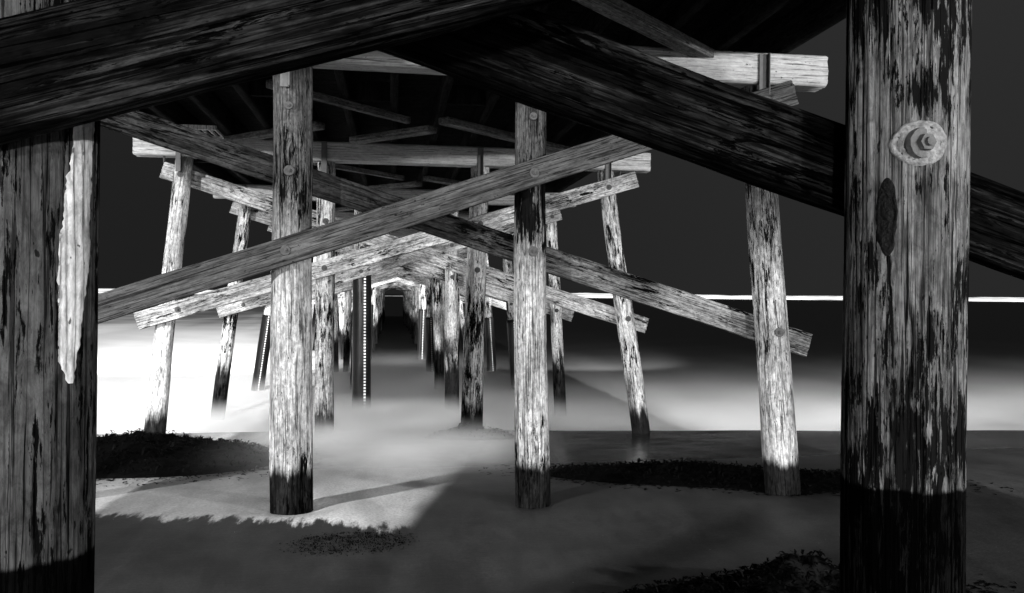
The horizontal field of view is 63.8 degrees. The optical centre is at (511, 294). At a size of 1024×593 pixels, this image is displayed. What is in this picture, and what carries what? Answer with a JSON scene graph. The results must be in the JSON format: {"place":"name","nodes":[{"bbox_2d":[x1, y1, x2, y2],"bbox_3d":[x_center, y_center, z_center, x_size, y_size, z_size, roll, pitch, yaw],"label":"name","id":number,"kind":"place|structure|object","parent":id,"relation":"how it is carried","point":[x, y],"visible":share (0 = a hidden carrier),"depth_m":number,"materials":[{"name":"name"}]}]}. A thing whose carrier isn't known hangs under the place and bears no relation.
{"place":"outdoors","nodes":[
{"label":"outdoors","id":0,"kind":"place"},
{"bbox_2d":[94,430,1023,592],"bbox_3d":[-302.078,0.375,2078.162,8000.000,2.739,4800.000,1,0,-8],"label":"sand","id":1,"kind":"structure","parent":0,"point":[458,516],"depth_m":7.51,"materials":[{"name":"grey sand"}]},
{"bbox_2d":[96,427,337,486],"bbox_3d":[-5.188,2.464,11.377,5.739,1.249,4.215,1,0,4],"label":"seaweed heap","id":2,"kind":"object","parent":1,"relation":"on","point":[136,453],"visible":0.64,"depth_m":10.64,"materials":[{"name":"black plant"}]},
{"bbox_2d":[279,529,413,555],"bbox_3d":[-1.367,2.421,6.930,1.172,0.721,0.751,1,0,-8],"label":"seaweed heap","id":3,"kind":"object","parent":1,"relation":"on","point":[342,540],"visible":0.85,"depth_m":6.93,"materials":[{"name":"black plant"}]},
{"bbox_2d":[132,138,650,438],"bbox_3d":[-1.835,0.013,14.167,8.857,5.187,0.603,1,0,-8],"label":"timber bent","id":4,"kind":"object","parent":1,"relation":"on","point":[473,268],"visible":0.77,"depth_m":13.98,"materials":[{"name":"grey wood"}]},
{"bbox_2d":[98,45,827,514],"bbox_3d":[-0.998,-0.180,8.225,8.802,4.791,0.603,1,0,-8],"label":"timber bent","id":5,"kind":"object","parent":1,"relation":"on","point":[290,249],"visible":0.73,"depth_m":8.26,"materials":[{"name":"grey wood"}]},
{"bbox_2d":[412,422,514,440],"bbox_3d":[-0.680,2.638,13.937,2.015,0.997,1.232,1,0,-8],"label":"sand mound","id":6,"kind":"object","parent":1,"relation":"on","point":[463,431],"visible":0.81,"depth_m":13.75,"materials":[{"name":"grey sand"}]},
{"bbox_2d":[0,0,1023,592],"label":"timber bent","id":7,"kind":"object","parent":1,"relation":"on","point":[906,194],"visible":1,"depth_m":2.33,"materials":[{"name":"grey wood"}]},
{"bbox_2d":[138,0,845,237],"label":"pier deck","id":8,"kind":"structure","parent":7,"relation":"on","point":[358,107],"depth_m":11.49,"materials":[{"name":"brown wood"}]},
{"bbox_2d":[180,124,223,138],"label":"wooden beam","id":9,"kind":"structure","parent":8,"relation":"hanging from","point":[204,128],"depth_m":12.64,"materials":[{"name":"grey wood"}]},
{"bbox_2d":[479,457,1012,496],"bbox_3d":[2.418,2.457,9.629,6.000,1.040,2.031,1,0,17],"label":"seaweed heap","id":10,"kind":"object","parent":1,"relation":"on","point":[696,473],"visible":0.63,"depth_m":9.40,"materials":[{"name":"black plant"}]},
{"bbox_2d":[602,549,1021,592],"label":"seaweed heap","id":11,"kind":"object","parent":1,"relation":"on","point":[797,573],"visible":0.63,"depth_m":5.48,"materials":[{"name":"black plant"}]},
{"bbox_2d":[97,293,1023,433],"bbox_3d":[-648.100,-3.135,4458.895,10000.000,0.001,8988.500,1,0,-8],"label":"sea","id":12,"kind":"structure","parent":0,"point":[698,375],"depth_m":30.58,"materials":[{"name":"liquid"}]},
{"bbox_2d":[338,285,411,333],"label":"timber bent","id":13,"kind":"object","parent":12,"relation":"in","point":[410,306],"visible":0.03,"depth_m":61.70,"materials":[{"name":"grey wood"}]},
{"bbox_2d":[351,287,406,324],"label":"timber bent","id":14,"kind":"object","parent":12,"relation":"in","point":[385,290],"visible":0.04,"depth_m":79.51,"materials":[{"name":"grey wood"}]},
{"bbox_2d":[351,291,408,327],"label":"timber bent","id":15,"kind":"object","parent":12,"relation":"in","point":[407,318],"visible":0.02,"depth_m":73.59,"materials":[{"name":"grey wood"}]},
{"bbox_2d":[351,286,409,330],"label":"timber bent","id":16,"kind":"object","parent":12,"relation":"in","point":[381,306],"visible":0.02,"depth_m":67.39,"materials":[{"name":"grey wood"}]},
{"bbox_2d":[351,283,413,337],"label":"timber bent","id":17,"kind":"object","parent":12,"relation":"in","point":[396,284],"visible":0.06,"depth_m":55.58,"materials":[{"name":"grey wood"}]},
{"bbox_2d":[251,211,514,390],"bbox_3d":[-3.673,0.645,26.026,8.958,6.491,0.601,1,0,-8],"label":"timber bent","id":18,"kind":"object","parent":12,"relation":"in","point":[261,365],"visible":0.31,"depth_m":26.11,"materials":[{"name":"wood"}]},
{"bbox_2d":[312,287,463,350],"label":"timber bent","id":19,"kind":"object","parent":12,"relation":"in","point":[418,308],"visible":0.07,"depth_m":43.92,"materials":[{"name":"grey wood"}]},
{"bbox_2d":[312,257,466,359],"bbox_3d":[-5.348,0.626,37.926,8.854,6.484,0.568,1,0,-8],"label":"timber bent","id":20,"kind":"object","parent":12,"relation":"in","point":[421,352],"visible":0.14,"depth_m":37.90,"materials":[{"name":"wood"}]},
{"bbox_2d":[210,184,575,419],"bbox_3d":[-2.787,0.502,20.092,8.922,6.188,0.602,1,0,-8],"label":"timber bent","id":21,"kind":"object","parent":12,"relation":"in","point":[360,277],"visible":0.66,"depth_m":19.85,"materials":[{"name":"wood"}]},
{"bbox_2d":[383,291,404,322],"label":"timber bent","id":22,"kind":"object","parent":12,"relation":"in","point":[383,308],"visible":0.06,"depth_m":85.14,"materials":[{"name":"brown wood"}]},
{"bbox_2d":[384,288,403,318],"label":"timber bent","id":23,"kind":"object","parent":12,"relation":"in","point":[403,301],"visible":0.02,"depth_m":97.34,"materials":[{"name":"grey wood"}]},
{"bbox_2d":[351,281,464,343],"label":"timber bent","id":24,"kind":"object","parent":12,"relation":"in","point":[415,321],"visible":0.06,"depth_m":49.83,"materials":[{"name":"grey wood"}]},
{"bbox_2d":[312,228,505,371],"bbox_3d":[-4.458,0.634,31.992,8.803,6.478,0.569,1,0,-8],"label":"timber bent","id":25,"kind":"object","parent":12,"relation":"in","point":[347,288],"visible":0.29,"depth_m":31.99,"materials":[{"name":"grey wood"}]},
{"bbox_2d":[98,288,1023,301],"bbox_3d":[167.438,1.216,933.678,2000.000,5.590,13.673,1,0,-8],"label":"distant surf","id":26,"kind":"structure","parent":12,"relation":"on","point":[609,295],"depth_m":949.89,"materials":[{"name":"white liquid"}]},
{"bbox_2d":[98,0,1023,296],"label":"sky","id":27,"kind":"structure","parent":0,"point":[684,226],"materials":[{"name":"black"}]}
]}

